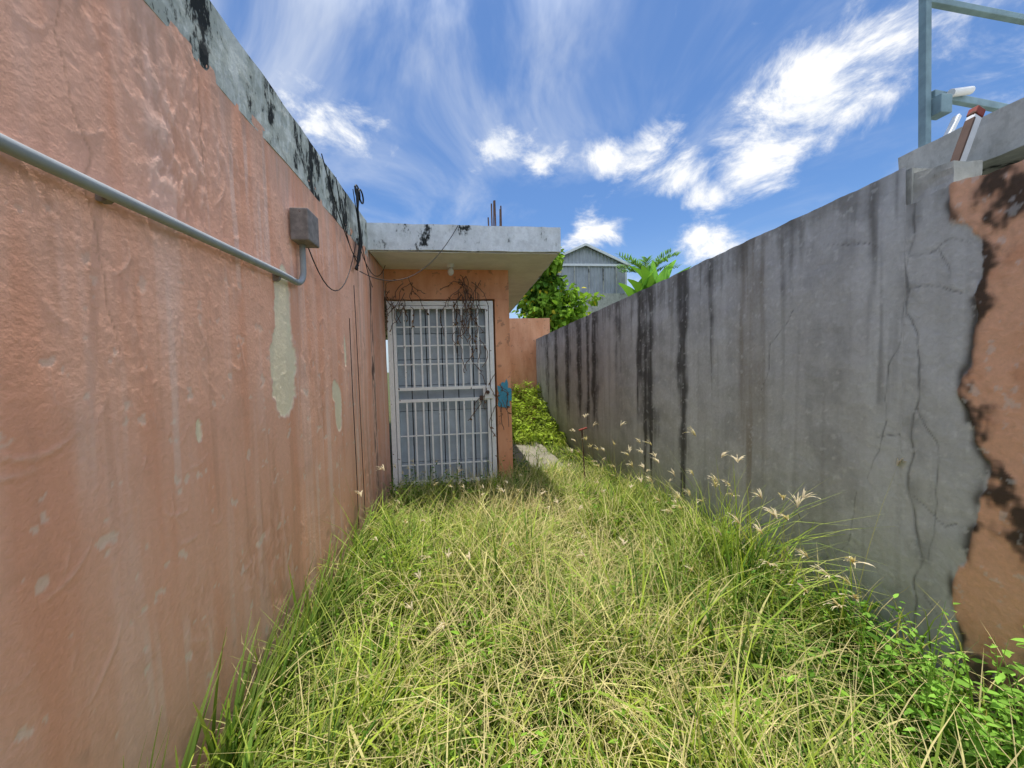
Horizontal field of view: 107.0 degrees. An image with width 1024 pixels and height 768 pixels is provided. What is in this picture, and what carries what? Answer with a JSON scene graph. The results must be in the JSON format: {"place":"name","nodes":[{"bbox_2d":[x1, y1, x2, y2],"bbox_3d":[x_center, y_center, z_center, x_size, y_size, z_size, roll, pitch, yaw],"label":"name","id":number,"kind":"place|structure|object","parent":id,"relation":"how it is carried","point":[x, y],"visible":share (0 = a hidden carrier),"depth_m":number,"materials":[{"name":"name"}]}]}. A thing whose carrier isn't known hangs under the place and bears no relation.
{"place":"outdoors","nodes":[
{"label":"outdoors","id":0,"kind":"place"},
{"bbox_2d":[493,299,512,487],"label":"entry wall pier","id":1,"kind":"structure","parent":0,"point":[502,353],"depth_m":4.63,"materials":[{"name":"orange paint"}]},
{"bbox_2d":[497,379,511,407],"bbox_3d":[-0.092,0.115,4.622,0.172,0.357,0.001,-2,3,-7],"label":"blue paint patch","id":2,"kind":"object","parent":1,"relation":"attached to","point":[502,396],"visible":0.9,"depth_m":4.62,"materials":[{"name":"blue paint"}]},
{"bbox_2d":[512,441,569,473],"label":"concrete path","id":3,"kind":"structure","parent":0,"point":[549,455],"depth_m":6.47,"materials":[{"name":"grey concrete"}]},
{"bbox_2d":[123,373,1023,767],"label":"ground","id":4,"kind":"structure","parent":0,"point":[903,739],"depth_m":1.69,"materials":[{"name":"green plant"}]},
{"bbox_2d":[0,0,391,767],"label":"side wall","id":5,"kind":"structure","parent":4,"relation":"on","point":[182,448],"depth_m":1.10,"materials":[{"name":"orange paint"}]},
{"bbox_2d":[0,133,318,284],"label":"electrical conduit","id":6,"kind":"object","parent":5,"relation":"attached to","point":[304,230],"visible":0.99,"depth_m":1.11,"materials":[{"name":"grey plastic"}]},
{"bbox_2d":[308,153,457,533],"bbox_3d":[-1.218,-0.186,3.178,0.840,2.935,1.782,0,3,21],"label":"utility cable","id":7,"kind":"object","parent":5,"relation":"attached to","point":[357,190],"visible":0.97,"depth_m":3.13,"materials":[{"name":"black rubber"}]},
{"bbox_2d":[384,269,508,300],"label":"entry wall top","id":8,"kind":"structure","parent":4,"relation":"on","point":[492,286],"depth_m":4.49,"materials":[{"name":"orange paint"}]},
{"bbox_2d":[386,301,496,489],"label":"security gate","id":9,"kind":"structure","parent":8,"relation":"attached to","point":[436,392],"depth_m":4.58,"materials":[{"name":"white metal"}]},
{"bbox_2d":[396,309,488,487],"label":"door panels","id":10,"kind":"structure","parent":9,"relation":"in","point":[463,393],"depth_m":4.61,"materials":[{"name":"grey metal"}]},
{"bbox_2d":[384,275,511,436],"bbox_3d":[-0.715,-0.311,4.402,1.426,1.924,0.208,-2,3,-10],"label":"dead vine","id":11,"kind":"object","parent":9,"relation":"attached to","point":[454,303],"visible":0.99,"depth_m":4.43,"materials":[{"name":"brown plant"}]},
{"bbox_2d":[370,251,556,311],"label":"soffit","id":12,"kind":"structure","parent":8,"relation":"on","point":[525,270],"depth_m":4.20,"materials":[{"name":"paint"}]},
{"bbox_2d":[447,263,453,267],"bbox_3d":[-0.689,-1.327,4.244,0.080,0.050,0.076,-2,3,-7],"label":"lamp holder","id":13,"kind":"object","parent":12,"relation":"attached to","point":[449,265],"visible":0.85,"depth_m":4.21,"materials":[{"name":"white metal"}]},
{"bbox_2d":[448,267,453,275],"bbox_3d":[-0.686,-1.257,4.237,0.070,0.091,0.070,-2,3,-7],"label":"light bulb","id":14,"kind":"object","parent":13,"relation":"attached to","point":[450,271],"visible":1,"depth_m":4.21,"materials":[{"name":"white glass"}]},
{"bbox_2d":[367,223,560,312],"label":"porch roof","id":15,"kind":"structure","parent":12,"relation":"on","point":[436,238],"depth_m":3.81,"materials":[{"name":"concrete"}]},
{"bbox_2d":[487,200,501,225],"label":"rebar stubs","id":16,"kind":"object","parent":15,"relation":"on","point":[493,221],"visible":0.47,"depth_m":4.47,"materials":[{"name":"metal"}]},
{"bbox_2d":[493,312,497,478],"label":"back wing wall","id":17,"kind":"structure","parent":4,"relation":"on","point":[495,391],"depth_m":4.82,"materials":[{"name":"orange paint"}]},
{"bbox_2d":[509,318,549,424],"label":"garden wall","id":18,"kind":"structure","parent":4,"relation":"on","point":[525,333],"depth_m":10.52,"materials":[{"name":"orange paint"}]},
{"bbox_2d":[511,247,604,332],"bbox_3d":[1.280,-1.719,11.704,2.841,5.488,2.401,-2,3,-7],"label":"vine covered tree","id":19,"kind":"object","parent":4,"relation":"on","point":[543,297],"visible":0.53,"depth_m":11.12,"materials":[{"name":"green plant"}]},
{"bbox_2d":[523,243,630,317],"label":"corrugated shed","id":20,"kind":"structure","parent":4,"relation":"on","point":[591,269],"depth_m":15.32,"materials":[{"name":"metal"}]},
{"bbox_2d":[579,427,586,484],"bbox_3d":[0.872,0.894,4.635,0.107,0.741,0.029,-1,3,-1],"label":"rusty stake","id":21,"kind":"object","parent":4,"relation":"on","point":[582,429],"visible":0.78,"depth_m":4.62,"materials":[{"name":"metal"}]},
{"bbox_2d":[327,414,905,690],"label":"flowering grass","id":22,"kind":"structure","parent":4,"relation":"on","point":[804,496],"depth_m":2.16,"materials":[{"name":"beige plant"}]},
{"bbox_2d":[239,379,1023,767],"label":"weeds","id":23,"kind":"object","parent":4,"relation":"on","point":[935,685],"visible":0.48,"depth_m":1.43,"materials":[{"name":"green plant"}]},
{"bbox_2d":[615,248,680,272],"bbox_3d":[5.080,-2.093,14.298,2.390,5.806,2.297,0,3,34],"label":"palm tree","id":24,"kind":"object","parent":4,"relation":"on","point":[646,264],"visible":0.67,"depth_m":13.76,"materials":[{"name":"green plant"}]},
{"bbox_2d":[618,260,690,296],"bbox_3d":[4.899,-1.718,12.789,2.429,5.206,1.257,-2,3,-7],"label":"banana plant","id":25,"kind":"object","parent":4,"relation":"on","point":[649,276],"visible":0.34,"depth_m":12.84,"materials":[{"name":"green plant"}]},
{"bbox_2d":[536,160,1023,748],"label":"concrete boundary wall","id":26,"kind":"structure","parent":4,"relation":"on","point":[846,352],"depth_m":1.93,"materials":[{"name":"grey concrete"}]},
{"bbox_2d":[915,158,981,201],"bbox_3d":[1.881,-0.864,1.654,0.144,0.154,0.179,-2,3,-7],"label":"wall cap stub","id":27,"kind":"object","parent":26,"relation":"on","point":[933,180],"depth_m":1.59,"materials":[{"name":"grey concrete"}]},
{"bbox_2d":[906,168,929,204],"bbox_3d":[1.351,0.135,6.178,0.171,2.598,8.904,-2,3,-7],"label":"concrete block","id":28,"kind":"object","parent":4,"relation":"on","point":[912,173],"visible":0.13,"depth_m":1.71,"materials":[{"name":"grey concrete"}]},
{"bbox_2d":[898,99,1023,174],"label":"neighbor house","id":29,"kind":"structure","parent":28,"relation":"on","point":[998,143],"depth_m":1.75,"materials":[{"name":"concrete"}]},
{"bbox_2d":[918,0,1023,148],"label":"steel frame","id":30,"kind":"object","parent":29,"relation":"on","point":[935,104],"visible":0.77,"depth_m":2.03,"materials":[{"name":"white metal"}]},
{"bbox_2d":[961,114,981,157],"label":"painted steel beam","id":31,"kind":"structure","parent":28,"relation":"on","point":[970,140],"depth_m":1.67,"materials":[{"name":"white metal"}]},
{"bbox_2d":[950,116,975,160],"bbox_3d":[1.970,-1.030,1.670,0.143,0.288,0.034,-2,3,-14],"label":"beam flange","id":32,"kind":"object","parent":31,"relation":"attached to","point":[963,138],"visible":0.56,"depth_m":1.67,"materials":[{"name":"metal"}]},
{"bbox_2d":[966,105,985,116],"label":"beam red end","id":33,"kind":"structure","parent":31,"relation":"attached to","point":[979,110],"depth_m":1.67,"materials":[{"name":"paint"}]},
{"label":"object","id":34,"kind":"object","parent":4,"relation":"on","visible":0},
{"bbox_2d":[384,296,387,339],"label":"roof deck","id":35,"kind":"structure","parent":34,"relation":"on","point":[385,308],"depth_m":6.39,"materials":[{"name":"concrete"}]},
{"bbox_2d":[143,0,367,256],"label":"parapet","id":36,"kind":"structure","parent":35,"relation":"on","point":[206,31],"depth_m":1.69,"materials":[{"name":"concrete"}]},
{"bbox_2d":[211,0,1023,372],"label":"sky","id":37,"kind":"structure","parent":0,"point":[697,129],"materials":[{"name":"blue"}]}
]}

